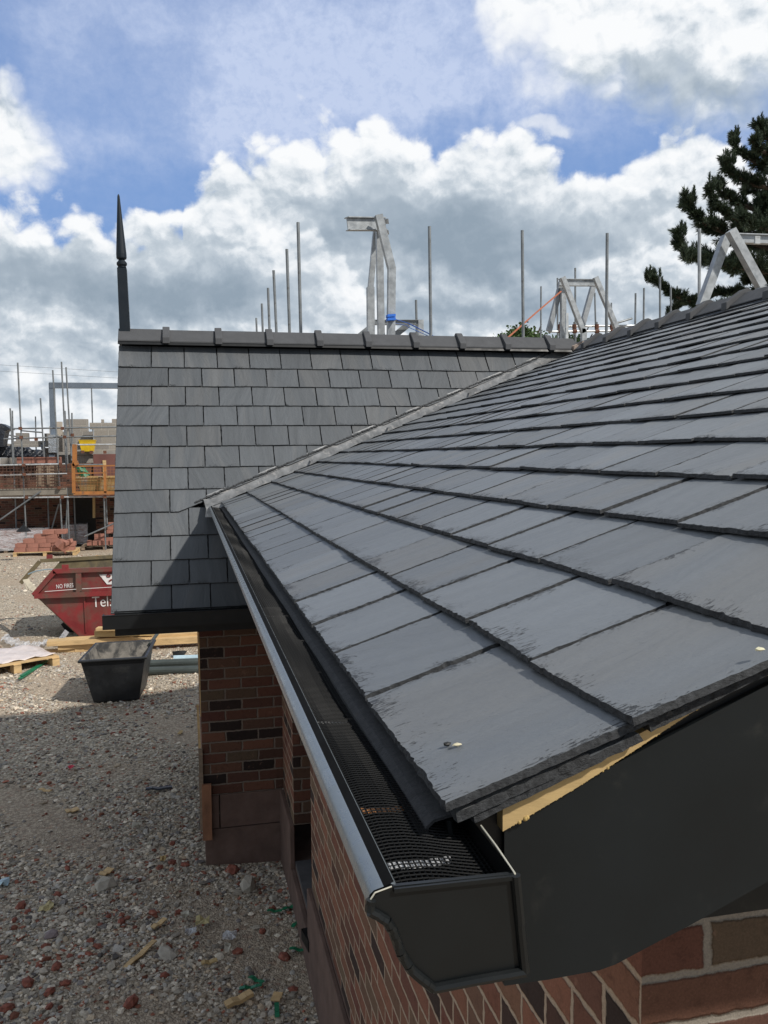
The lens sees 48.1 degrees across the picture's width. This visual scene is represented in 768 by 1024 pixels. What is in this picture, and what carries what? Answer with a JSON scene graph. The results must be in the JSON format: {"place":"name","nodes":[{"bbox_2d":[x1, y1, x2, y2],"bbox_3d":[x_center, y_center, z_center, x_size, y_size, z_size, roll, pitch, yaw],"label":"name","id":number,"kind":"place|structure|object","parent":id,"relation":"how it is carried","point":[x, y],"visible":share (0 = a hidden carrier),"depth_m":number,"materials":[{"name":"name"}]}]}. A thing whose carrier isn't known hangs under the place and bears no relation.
{"place":"outdoors","nodes":[
{"label":"outdoors","id":0,"kind":"place"},
{"bbox_2d":[16,521,30,531],"bbox_3d":[-10.034,0.403,23.945,0.400,0.280,0.346,-1,4,-13],"label":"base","id":1,"kind":"object","parent":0,"point":[23,528],"visible":1,"depth_m":23.87,"materials":[{"name":"plastic"}]},
{"bbox_2d":[0,544,318,1023],"bbox_3d":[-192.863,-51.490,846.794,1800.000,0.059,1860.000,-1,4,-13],"label":"ground","id":2,"kind":"structure","parent":0,"point":[19,806],"depth_m":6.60,"materials":[{"name":"gravel"}]},
{"bbox_2d":[0,877,9,885],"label":"plastic scrap","id":3,"kind":"object","parent":2,"relation":"on","point":[4,881],"visible":1,"depth_m":5.79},
{"bbox_2d":[0,1003,14,1013],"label":"brick fragment","id":4,"kind":"object","parent":2,"relation":"on","point":[5,1007],"visible":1,"depth_m":4.48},
{"bbox_2d":[15,900,26,909],"bbox_3d":[-2.315,2.514,5.491,0.053,0.054,0.074,0,4,10],"label":"brick fragment","id":5,"kind":"object","parent":2,"relation":"on","point":[21,905],"visible":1,"depth_m":5.47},
{"bbox_2d":[0,527,49,552],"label":"plastic sheet","id":6,"kind":"object","parent":2,"relation":"on","point":[10,538],"visible":0.44,"depth_m":26.26,"materials":[{"name":"grey plastic"}]},
{"bbox_2d":[0,634,49,645],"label":"plastic wrap","id":7,"kind":"object","parent":2,"relation":"on","point":[35,643],"visible":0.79,"depth_m":13.10,"materials":[{"name":"grey"}]},
{"bbox_2d":[21,976,33,987],"bbox_3d":[-1.943,2.567,4.688,0.085,0.057,0.058,-12,9,39],"label":"brick fragment","id":8,"kind":"object","parent":2,"relation":"on","point":[28,982],"visible":0.97,"depth_m":4.67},
{"bbox_2d":[0,654,59,673],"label":"pallet","id":9,"kind":"object","parent":2,"relation":"on","point":[14,667],"visible":0.54,"depth_m":11.74,"materials":[{"name":"wood"}]},
{"bbox_2d":[0,645,54,663],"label":"plastic sheet","id":10,"kind":"object","parent":9,"relation":"on","point":[18,652],"visible":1,"depth_m":12.04,"materials":[{"name":"plastic"}]},
{"bbox_2d":[18,660,47,678],"bbox_3d":[-4.747,2.119,11.672,0.057,0.030,1.003,-1,4,-1],"label":"green strip","id":11,"kind":"object","parent":2,"relation":"on","point":[24,674],"visible":0.86,"depth_m":11.57,"materials":[{"name":"plastic"}]},
{"bbox_2d":[37,900,53,911],"bbox_3d":[-2.145,2.502,5.458,0.095,0.039,0.085,-1,4,-13],"label":"paper scrap","id":12,"kind":"object","parent":2,"relation":"on","point":[48,905],"visible":1,"depth_m":5.46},
{"bbox_2d":[13,547,79,556],"bbox_3d":[-10.086,1.204,25.774,1.750,0.140,1.000,-1,4,-13],"label":"pallet","id":13,"kind":"object","parent":2,"relation":"on","point":[76,551],"visible":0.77,"depth_m":25.39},
{"bbox_2d":[14,548,25,551],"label":"brick","id":14,"kind":"object","parent":13,"relation":"on","point":[19,549],"visible":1,"depth_m":25.16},
{"bbox_2d":[15,543,26,547],"bbox_3d":[-10.651,0.987,25.257,0.322,0.124,0.140,-1,4,-12],"label":"brick","id":15,"kind":"object","parent":14,"relation":"on","point":[19,545],"visible":1,"depth_m":25.20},
{"bbox_2d":[26,547,37,551],"bbox_3d":[-10.347,1.106,25.307,0.322,0.124,0.140,-2,4,-14],"label":"brick","id":16,"kind":"object","parent":13,"relation":"on","point":[32,549],"visible":1,"depth_m":25.24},
{"bbox_2d":[27,543,38,547],"bbox_3d":[-10.321,0.980,25.316,0.322,0.124,0.140,-2,4,-18],"label":"brick","id":17,"kind":"object","parent":16,"relation":"on","point":[32,545],"visible":1,"depth_m":25.25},
{"bbox_2d":[23,539,34,543],"bbox_3d":[-10.437,0.858,25.293,0.322,0.124,0.140,-2,4,-15],"label":"brick","id":18,"kind":"object","parent":17,"relation":"on","point":[26,541],"visible":1,"depth_m":25.22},
{"bbox_2d":[38,547,50,551],"bbox_3d":[-10.022,1.097,25.392,0.322,0.124,0.140,-1,4,-13],"label":"brick","id":19,"kind":"object","parent":13,"relation":"on","point":[41,549],"visible":1,"depth_m":25.32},
{"bbox_2d":[39,543,50,546],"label":"brick","id":20,"kind":"object","parent":19,"relation":"on","point":[44,544],"visible":1,"depth_m":25.31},
{"bbox_2d":[35,539,46,542],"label":"brick","id":21,"kind":"object","parent":20,"relation":"on","point":[40,540],"visible":1,"depth_m":25.30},
{"bbox_2d":[34,534,45,538],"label":"brick","id":22,"kind":"object","parent":21,"relation":"on","point":[38,536],"visible":1,"depth_m":25.30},
{"bbox_2d":[54,539,69,553],"bbox_3d":[-9.501,1.012,25.413,0.220,0.221,0.387,32,-14,37],"label":"brick","id":23,"kind":"object","parent":13,"relation":"on","point":[59,544],"visible":0.98,"depth_m":25.29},
{"bbox_2d":[43,987,55,997],"bbox_3d":[-1.795,2.578,4.616,0.052,0.042,0.071,-3,11,39],"label":"brick fragment","id":24,"kind":"object","parent":2,"relation":"on","point":[49,991],"visible":1,"depth_m":4.60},
{"bbox_2d":[44,928,58,938],"bbox_3d":[-1.988,2.526,5.137,0.092,0.049,0.074,-13,8,17],"label":"stone","id":25,"kind":"object","parent":2,"relation":"on","point":[52,933],"visible":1,"depth_m":5.12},
{"bbox_2d":[51,961,61,970],"bbox_3d":[-1.841,2.554,4.829,0.050,0.038,0.073,-1,4,-4],"label":"brick fragment","id":26,"kind":"object","parent":2,"relation":"on","point":[56,965],"visible":1,"depth_m":4.82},
{"bbox_2d":[0,419,115,544],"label":"site building","id":27,"kind":"structure","parent":2,"relation":"on","point":[36,512],"depth_m":28.50,"materials":[{"name":"brick"}]},
{"bbox_2d":[48,382,117,456],"bbox_3d":[-8.261,-1.727,29.774,6.252,5.422,0.375,-1,4,-13],"label":"steel portal","id":28,"kind":"object","parent":27,"relation":"on","point":[52,448],"visible":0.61,"depth_m":29.01,"materials":[{"name":"silver metal"}]},
{"bbox_2d":[73,498,95,544],"bbox_3d":[-9.954,0.689,28.662,0.704,2.393,0.150,-1,4,-13],"label":"doorway","id":29,"kind":"structure","parent":27,"relation":"in","point":[83,506],"depth_m":28.55,"materials":[{"name":"black"}]},
{"bbox_2d":[78,440,96,451],"bbox_3d":[-9.867,-2.206,28.645,0.530,0.380,0.530,-1,4,-13],"label":"bucket","id":30,"kind":"object","parent":27,"relation":"on","point":[87,448],"visible":0.85,"depth_m":28.44,"materials":[{"name":"yellow plastic"}]},
{"bbox_2d":[0,362,115,549],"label":"scaffold","id":31,"kind":"object","parent":2,"relation":"on","point":[52,492],"visible":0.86,"depth_m":26.41,"materials":[{"name":"metal"}]},
{"bbox_2d":[0,424,14,446],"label":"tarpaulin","id":32,"kind":"object","parent":31,"relation":"hanging from","point":[5,430],"visible":0.96,"depth_m":26.94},
{"bbox_2d":[0,442,45,457],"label":"tarpaulin","id":33,"kind":"object","parent":31,"relation":"hanging from","point":[5,452],"visible":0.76,"depth_m":27.68,"materials":[{"name":"plastic"}]},
{"bbox_2d":[17,457,61,463],"bbox_3d":[-10.898,-1.640,27.213,1.276,0.196,0.400,-1,4,-13],"label":"brick stack","id":34,"kind":"object","parent":31,"relation":"on","point":[39,460],"visible":0.93,"depth_m":27.02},
{"bbox_2d":[36,465,59,486],"bbox_3d":[-10.580,-1.138,27.200,0.679,0.666,0.830,-1,4,-13],"label":"pallet stack","id":35,"kind":"object","parent":31,"relation":"on","point":[48,481],"visible":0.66,"depth_m":26.81,"materials":[{"name":"concrete"}]},
{"bbox_2d":[72,444,114,494],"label":"loading gate","id":36,"kind":"structure","parent":31,"relation":"attached to","point":[75,462],"depth_m":26.46,"materials":[{"name":"orange paint"}]},
{"bbox_2d":[76,476,114,490],"bbox_3d":[-8.950,-0.902,27.293,1.560,0.460,1.160,-1,4,-13],"label":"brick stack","id":37,"kind":"object","parent":31,"relation":"on","point":[85,485],"visible":0.54,"depth_m":26.77,"materials":[{"name":"brick"}]},
{"bbox_2d":[77,467,89,476],"bbox_3d":[-9.399,-1.247,26.861,0.437,0.486,0.320,-1,4,-13],"label":"cement bag","id":38,"kind":"object","parent":37,"relation":"on","point":[81,469],"visible":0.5,"depth_m":26.75,"materials":[{"name":"green plastic"}]},
{"bbox_2d":[45,648,83,652],"bbox_3d":[-4.754,2.056,12.765,0.586,0.045,0.140,-1,4,-11],"label":"plank","id":39,"kind":"object","parent":2,"relation":"on","point":[55,650],"visible":0.5,"depth_m":12.71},
{"bbox_2d":[59,979,71,986],"bbox_3d":[-1.737,2.571,4.691,0.063,0.036,0.042,-2,-12,-15],"label":"brick fragment","id":40,"kind":"object","parent":2,"relation":"on","point":[65,982],"visible":1,"depth_m":4.68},
{"bbox_2d":[19,555,113,635],"bbox_3d":[-4.211,1.349,14.530,3.919,1.196,1.573,-1,4,-13],"label":"skip","id":41,"kind":"object","parent":2,"relation":"on","point":[73,594],"visible":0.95,"depth_m":13.69,"materials":[{"name":"red paint"}]},
{"bbox_2d":[62,523,87,543],"bbox_3d":[-10.207,0.741,28.394,0.846,0.720,0.992,-2,4,-19],"label":"brick pack","id":42,"kind":"object","parent":2,"relation":"on","point":[81,530],"visible":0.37,"depth_m":28.00,"materials":[{"name":"grey concrete"}]},
{"bbox_2d":[75,648,89,651],"bbox_3d":[-4.370,2.025,12.862,0.478,0.075,0.130,-2,4,-20],"label":"plank","id":43,"kind":"object","parent":2,"relation":"on","point":[85,649],"visible":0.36,"depth_m":12.75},
{"bbox_2d":[58,644,93,649],"bbox_3d":[-4.225,1.970,12.914,1.257,0.070,0.160,-2,4,-20],"label":"plank","id":44,"kind":"object","parent":43,"relation":"on","point":[65,647],"visible":0.29,"depth_m":12.71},
{"bbox_2d":[47,636,136,646],"bbox_3d":[-4.248,1.906,12.832,1.447,0.070,0.200,-2,4,-14],"label":"plank","id":45,"kind":"object","parent":44,"relation":"on","point":[72,641],"visible":0.57,"depth_m":12.71,"materials":[{"name":"wood"}]},
{"bbox_2d":[94,630,154,636],"bbox_3d":[-3.842,1.791,12.841,0.888,0.090,0.220,-1,4,-3],"label":"plank","id":46,"kind":"object","parent":45,"relation":"on","point":[104,633],"visible":0.29,"depth_m":12.72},
{"bbox_2d":[131,636,152,639],"bbox_3d":[-3.597,1.871,12.796,0.343,0.030,0.160,2,5,37],"label":"plank","id":47,"kind":"object","parent":45,"relation":"on","point":[142,637],"visible":0.71,"depth_m":12.74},
{"bbox_2d":[84,874,93,882],"bbox_3d":[-2.011,2.505,5.859,0.071,0.054,0.093,14,3,3],"label":"stone","id":48,"kind":"object","parent":2,"relation":"on","point":[88,878],"visible":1,"depth_m":5.84,"materials":[{"name":"stone"}]},
{"bbox_2d":[81,542,112,549],"bbox_3d":[-8.873,1.079,27.475,1.400,0.140,1.000,-1,4,-13],"label":"pallet","id":49,"kind":"object","parent":2,"relation":"on","point":[84,546],"visible":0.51,"depth_m":26.99,"materials":[{"name":"brown wood"}]},
{"bbox_2d":[94,876,116,891],"bbox_3d":[-1.861,2.494,5.755,0.110,0.101,0.146,3,5,40],"label":"stone","id":50,"kind":"object","parent":2,"relation":"on","point":[104,883],"visible":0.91,"depth_m":5.72,"materials":[{"name":"stone"}]},
{"bbox_2d":[98,867,113,875],"bbox_3d":[-1.918,2.485,5.942,0.060,0.018,0.091,1,4,26],"label":"wood splinter","id":51,"kind":"object","parent":2,"relation":"on","point":[107,870],"visible":0.98,"depth_m":5.94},
{"bbox_2d":[78,639,155,702],"bbox_3d":[-3.239,1.949,10.537,0.846,0.538,1.000,-1,4,-13],"label":"mortar tub","id":52,"kind":"object","parent":2,"relation":"on","point":[116,671],"visible":1,"depth_m":10.15,"materials":[{"name":"black rubber"}]},
{"bbox_2d":[123,993,138,1009],"bbox_3d":[-1.330,2.577,4.522,0.067,0.059,0.088,-13,7,17],"label":"brick fragment","id":53,"kind":"object","parent":2,"relation":"on","point":[131,1001],"visible":1,"depth_m":4.50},
{"bbox_2d":[123,939,156,967],"bbox_3d":[-1.404,2.543,4.954,0.032,0.026,0.261,1,4,23],"label":"wood splinter","id":54,"kind":"object","parent":2,"relation":"on","point":[144,950],"visible":1,"depth_m":4.96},
{"bbox_2d":[150,917,166,928],"bbox_3d":[-1.381,2.522,5.277,0.035,0.022,0.102,2,5,37],"label":"wood splinter","id":55,"kind":"object","parent":2,"relation":"on","point":[161,921],"visible":1,"depth_m":5.28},
{"bbox_2d":[146,785,171,789],"bbox_3d":[-1.940,2.379,7.415,0.220,0.028,0.040,-1,4,-13],"label":"stick","id":56,"kind":"object","parent":2,"relation":"on","point":[159,788],"visible":1,"depth_m":7.40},
{"bbox_2d":[157,946,177,960],"bbox_3d":[-1.260,2.558,4.974,0.097,0.041,0.136,-21,30,-34],"label":"stone","id":57,"kind":"object","parent":2,"relation":"on","point":[165,953],"visible":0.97,"depth_m":4.96,"materials":[{"name":"stone"}]},
{"bbox_2d":[148,666,197,674],"bbox_3d":[-2.618,2.102,11.433,1.106,0.107,0.110,-1,4,-4],"label":"pipe","id":58,"kind":"object","parent":2,"relation":"on","point":[168,670],"visible":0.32,"depth_m":11.38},
{"bbox_2d":[150,658,197,666],"bbox_3d":[-2.667,2.038,11.649,1.120,0.107,0.110,-1,4,-7],"label":"pipe","id":59,"kind":"object","parent":2,"relation":"on","point":[174,662],"visible":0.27,"depth_m":11.59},
{"bbox_2d":[154,636,196,645],"bbox_3d":[-3.202,1.949,13.072,1.015,0.090,0.181,-1,4,-13],"label":"plank","id":60,"kind":"object","parent":2,"relation":"on","point":[175,640],"visible":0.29,"depth_m":13.00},
{"bbox_2d":[150,632,196,636],"bbox_3d":[-3.204,1.881,13.187,0.972,0.050,0.140,-1,4,-10],"label":"plank","id":61,"kind":"object","parent":60,"relation":"on","point":[178,634],"visible":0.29,"depth_m":13.14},
{"bbox_2d":[172,650,186,655],"bbox_3d":[-2.950,2.042,12.425,0.210,0.112,0.172,-1,4,-13],"label":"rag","id":62,"kind":"object","parent":2,"relation":"on","point":[180,652],"visible":0.78,"depth_m":12.36,"materials":[{"name":"black fabric"}]},
{"bbox_2d":[180,910,193,917],"bbox_3d":[-1.224,2.499,5.351,0.083,0.042,0.069,-1,4,-13],"label":"paper scrap","id":63,"kind":"object","parent":2,"relation":"on","point":[184,914],"visible":1,"depth_m":5.34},
{"bbox_2d":[195,915,209,924],"bbox_3d":[-1.115,2.506,5.281,0.090,0.043,0.078,-1,4,-13],"label":"foam scrap","id":64,"kind":"object","parent":2,"relation":"on","point":[200,919],"visible":1,"depth_m":5.29,"materials":[{"name":"yellow plastic"}]},
{"bbox_2d":[201,957,217,964],"bbox_3d":[-0.991,2.547,4.872,0.091,0.019,0.030,-2,4,-18],"label":"wood splinter","id":65,"kind":"object","parent":2,"relation":"on","point":[211,961],"visible":1,"depth_m":4.87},
{"bbox_2d":[224,942,232,951],"bbox_3d":[-0.898,2.523,4.985,0.052,0.046,0.045,-1,4,-13],"label":"paper scrap","id":66,"kind":"object","parent":2,"relation":"on","point":[227,946],"visible":1,"depth_m":4.97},
{"bbox_2d":[226,930,236,939],"bbox_3d":[-0.919,2.517,5.121,0.089,0.031,0.077,-1,4,-13],"label":"plastic scrap","id":67,"kind":"object","parent":2,"relation":"on","point":[233,933],"visible":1,"depth_m":5.12,"materials":[{"name":"grey"}]},
{"bbox_2d":[225,864,239,874],"bbox_3d":[-1.056,2.495,5.995,0.085,0.076,0.096,6,5,23],"label":"brick fragment","id":68,"kind":"object","parent":2,"relation":"on","point":[232,869],"visible":0.97,"depth_m":5.97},
{"bbox_2d":[232,947,242,954],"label":"brick fragment","id":69,"kind":"object","parent":2,"relation":"on","point":[237,951],"visible":1,"depth_m":4.99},
{"bbox_2d":[224,989,253,1008],"bbox_3d":[-0.761,2.555,4.513,0.153,0.033,0.045,-3,5,-36],"label":"wood splinter","id":70,"kind":"object","parent":2,"relation":"on","point":[242,997],"visible":1,"depth_m":4.50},
{"bbox_2d":[240,875,254,892],"bbox_3d":[-0.905,2.496,5.739,0.104,0.158,0.107,-8,23,-23],"label":"stone","id":71,"kind":"object","parent":2,"relation":"on","point":[247,884],"visible":0.91,"depth_m":5.70,"materials":[{"name":"stone"}]},
{"bbox_2d":[239,983,261,989],"bbox_3d":[-0.720,2.561,4.643,0.121,0.020,0.024,-1,4,-4],"label":"green strip","id":72,"kind":"object","parent":2,"relation":"on","point":[250,987],"visible":0.96,"depth_m":4.64,"materials":[{"name":"plastic"}]},
{"bbox_2d":[248,975,264,982],"bbox_3d":[-0.698,2.558,4.707,0.111,0.016,0.024,2,5,39],"label":"green strip","id":73,"kind":"object","parent":2,"relation":"on","point":[254,978],"visible":1,"depth_m":4.71,"materials":[{"name":"plastic"}]},
{"bbox_2d":[261,303,263,331],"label":"scaffold pole","id":74,"kind":"object","parent":2,"relation":"on","point":[262,323],"visible":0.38,"depth_m":19.12,"materials":[{"name":"metal"}]},
{"bbox_2d":[267,288,270,328],"bbox_3d":[-2.166,-1.287,16.894,0.153,6.130,0.048,-1,4,-13],"label":"scaffold pole","id":75,"kind":"object","parent":2,"relation":"on","point":[268,308],"visible":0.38,"depth_m":16.69,"materials":[{"name":"metal"}]},
{"bbox_2d":[269,895,279,901],"bbox_3d":[-0.714,2.516,5.610,0.065,0.039,0.090,-3,-10,9],"label":"stone","id":76,"kind":"object","parent":2,"relation":"on","point":[272,898],"visible":1,"depth_m":5.59,"materials":[{"name":"stone"}]},
{"bbox_2d":[272,270,277,331],"bbox_3d":[-1.852,-1.222,15.531,0.214,6.175,0.048,-1,4,-13],"label":"scaffold pole","id":77,"kind":"object","parent":2,"relation":"on","point":[274,297],"visible":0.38,"depth_m":15.33,"materials":[{"name":"metal"}]},
{"bbox_2d":[270,991,282,1001],"bbox_3d":[-0.567,2.564,4.547,0.050,0.019,0.071,0,4,8],"label":"wood splinter","id":78,"kind":"object","parent":2,"relation":"on","point":[276,997],"visible":1,"depth_m":4.55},
{"bbox_2d":[274,1002,279,1016],"bbox_3d":[-0.553,2.574,4.445,0.024,0.017,0.101,-1,4,-9],"label":"green strip","id":79,"kind":"object","parent":2,"relation":"on","point":[276,1006],"visible":1,"depth_m":4.45,"materials":[{"name":"plastic"}]},
{"bbox_2d":[278,952,289,960],"bbox_3d":[-0.572,2.556,4.942,0.075,0.050,0.056,5,5,43],"label":"brick fragment","id":80,"kind":"object","parent":2,"relation":"on","point":[283,956],"visible":1,"depth_m":4.92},
{"bbox_2d":[285,249,290,331],"bbox_3d":[-1.496,-1.161,14.177,0.149,6.225,0.048,-1,4,-13],"label":"scaffold pole","id":81,"kind":"object","parent":2,"relation":"on","point":[288,290],"visible":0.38,"depth_m":13.99,"materials":[{"name":"metal"}]},
{"bbox_2d":[296,222,301,332],"bbox_3d":[-1.219,-1.144,13.008,0.104,6.341,0.048,-1,4,-13],"label":"scaffold pole","id":82,"kind":"object","parent":2,"relation":"on","point":[299,276],"visible":0.38,"depth_m":12.83,"materials":[{"name":"metal"}]},
{"bbox_2d":[344,214,395,334],"bbox_3d":[0.022,-1.052,12.069,0.606,6.257,1.432,1,4,21],"label":"steel gantry","id":83,"kind":"object","parent":2,"relation":"on","point":[381,250],"visible":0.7,"depth_m":11.68,"materials":[{"name":"metal"}]},
{"bbox_2d":[386,314,432,335],"bbox_3d":[0.521,-2.706,12.949,0.149,0.141,3.206,1,4,16],"label":"ratchet strap","id":84,"kind":"object","parent":83,"relation":"attached to","point":[390,317],"visible":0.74,"depth_m":11.55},
{"bbox_2d":[415,300,417,332],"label":"scaffold pole","id":85,"kind":"object","parent":2,"relation":"on","point":[416,315],"visible":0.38,"depth_m":17.34,"materials":[{"name":"metal"}]},
{"bbox_2d":[428,226,431,335],"bbox_3d":[0.752,-1.213,13.453,0.090,6.379,0.048,-1,4,-13],"label":"scaffold pole","id":86,"kind":"object","parent":2,"relation":"on","point":[430,280],"visible":0.38,"depth_m":13.28,"materials":[{"name":"metal"}]},
{"bbox_2d":[102,194,767,1023],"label":"brick building","id":87,"kind":"structure","parent":2,"relation":"on","point":[378,570],"depth_m":1.61,"materials":[{"name":"stone"}]},
{"bbox_2d":[202,783,211,840],"bbox_3d":[-1.237,2.098,6.013,0.065,0.396,0.030,-1,4,-13],"label":"timber offcut","id":88,"kind":"object","parent":87,"relation":"attached to","point":[207,812],"visible":1,"depth_m":6.00,"materials":[{"name":"wood"}]},
{"bbox_2d":[301,928,308,951],"bbox_3d":[-0.416,2.373,4.774,0.050,0.060,0.142,-2,4,-22],"label":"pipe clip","id":89,"kind":"object","parent":87,"relation":"attached to","point":[304,936],"visible":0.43,"depth_m":4.77,"materials":[{"name":"black plastic"}]},
{"bbox_2d":[521,230,524,336],"bbox_3d":[2.247,-1.256,13.790,0.116,6.390,0.048,-1,4,-13],"label":"scaffold pole","id":90,"kind":"object","parent":2,"relation":"on","point":[522,284],"visible":0.38,"depth_m":13.61,"materials":[{"name":"metal"}]},
{"bbox_2d":[493,322,556,337],"bbox_3d":[4.736,-2.682,28.671,2.445,7.208,2.006,-1,4,-13],"label":"broadleaf tree","id":91,"kind":"object","parent":2,"relation":"on","point":[529,332],"visible":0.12,"depth_m":27.81,"materials":[{"name":"green plant"}]},
{"bbox_2d":[540,286,541,337],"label":"scaffold pole","id":92,"kind":"object","parent":2,"relation":"on","point":[540,312],"visible":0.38,"depth_m":25.32,"materials":[{"name":"metal"}]},
{"bbox_2d":[574,268,575,342],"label":"scaffold pole","id":93,"kind":"object","parent":2,"relation":"on","point":[575,294],"visible":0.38,"depth_m":21.26,"materials":[{"name":"metal"}]},
{"bbox_2d":[558,327,592,342],"bbox_3d":[6.827,-2.856,30.114,2.138,7.321,1.774,-1,4,-13],"label":"broadleaf tree","id":94,"kind":"object","parent":2,"relation":"on","point":[577,337],"visible":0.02,"depth_m":29.40,"materials":[{"name":"green plant"}]},
{"bbox_2d":[546,276,618,340],"bbox_3d":[4.009,-1.493,17.321,1.378,6.357,0.570,-1,4,-13],"label":"steel gantry","id":95,"kind":"object","parent":2,"relation":"on","point":[565,284],"visible":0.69,"depth_m":17.12,"materials":[{"name":"metal"}]},
{"bbox_2d":[508,291,561,336],"bbox_3d":[2.729,-3.625,16.116,1.992,1.261,0.044,-4,5,-43],"label":"ratchet strap","id":96,"kind":"object","parent":95,"relation":"attached to","point":[520,326],"visible":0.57,"depth_m":16.24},
{"bbox_2d":[548,317,632,337],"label":"scaffold rails","id":97,"kind":"object","parent":2,"relation":"on","point":[574,330],"visible":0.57,"depth_m":18.78,"materials":[{"name":"metal"}]},
{"bbox_2d":[594,293,595,333],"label":"scaffold pole","id":98,"kind":"object","parent":2,"relation":"on","point":[595,307],"visible":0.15,"depth_m":24.62,"materials":[{"name":"metal"}]},
{"bbox_2d":[605,233,608,333],"bbox_3d":[3.493,-1.198,13.565,0.057,6.277,0.048,-1,4,-13],"label":"scaffold pole","id":99,"kind":"object","parent":2,"relation":"on","point":[606,278],"visible":0.38,"depth_m":13.39,"materials":[{"name":"metal"}]},
{"bbox_2d":[634,293,636,324],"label":"scaffold pole","id":100,"kind":"object","parent":2,"relation":"on","point":[635,309],"visible":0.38,"depth_m":21.66,"materials":[{"name":"metal"}]},
{"bbox_2d":[643,288,644,318],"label":"scaffold pole","id":101,"kind":"object","parent":2,"relation":"on","point":[643,303],"visible":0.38,"depth_m":21.69,"materials":[{"name":"metal"}]},
{"bbox_2d":[659,277,660,317],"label":"scaffold pole","id":102,"kind":"object","parent":2,"relation":"on","point":[659,297],"visible":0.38,"depth_m":19.60,"materials":[{"name":"metal"}]},
{"bbox_2d":[698,228,700,296],"bbox_3d":[4.893,-1.200,13.369,0.124,6.279,0.048,-1,4,-13],"label":"scaffold pole","id":103,"kind":"object","parent":2,"relation":"on","point":[699,259],"visible":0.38,"depth_m":13.17,"materials":[{"name":"metal"}]},
{"bbox_2d":[644,112,767,314],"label":"pine tree","id":104,"kind":"object","parent":2,"relation":"on","point":[741,217],"visible":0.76,"depth_m":26.44,"materials":[{"name":"green plant"}]},
{"bbox_2d":[695,227,767,306],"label":"steel gantry","id":105,"kind":"object","parent":2,"relation":"on","point":[736,239],"visible":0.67,"depth_m":10.65,"materials":[{"name":"metal"}]},
{"bbox_2d":[0,0,767,449],"label":"sky","id":106,"kind":"structure","parent":0,"point":[218,127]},
{"bbox_2d":[358,320,423,334],"bbox_3d":[0.128,-0.863,16.005,1.225,5.353,0.290,-1,4,-13],"label":"steel gantry","id":107,"kind":"object","parent":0,"point":[404,328],"visible":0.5,"depth_m":15.82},
{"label":"brick","id":108,"kind":"object","parent":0,"visible":0},
{"bbox_2d":[47,538,58,542],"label":"brick","id":109,"kind":"object","parent":108,"relation":"on","point":[52,540],"visible":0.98,"depth_m":25.35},
{"bbox_2d":[45,534,57,538],"bbox_3d":[-9.816,0.718,25.412,0.322,0.124,0.140,-1,4,-6],"label":"brick","id":110,"kind":"object","parent":109,"relation":"on","point":[51,536],"visible":1,"depth_m":25.34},
{"bbox_2d":[42,530,53,534],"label":"brick","id":111,"kind":"object","parent":110,"relation":"on","point":[45,532],"visible":1,"depth_m":25.30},
{"bbox_2d":[54,529,66,533],"bbox_3d":[-9.574,0.587,25.461,0.322,0.124,0.140,-1,4,-9],"label":"brick","id":112,"kind":"object","parent":110,"relation":"on","point":[64,531],"visible":1,"depth_m":25.40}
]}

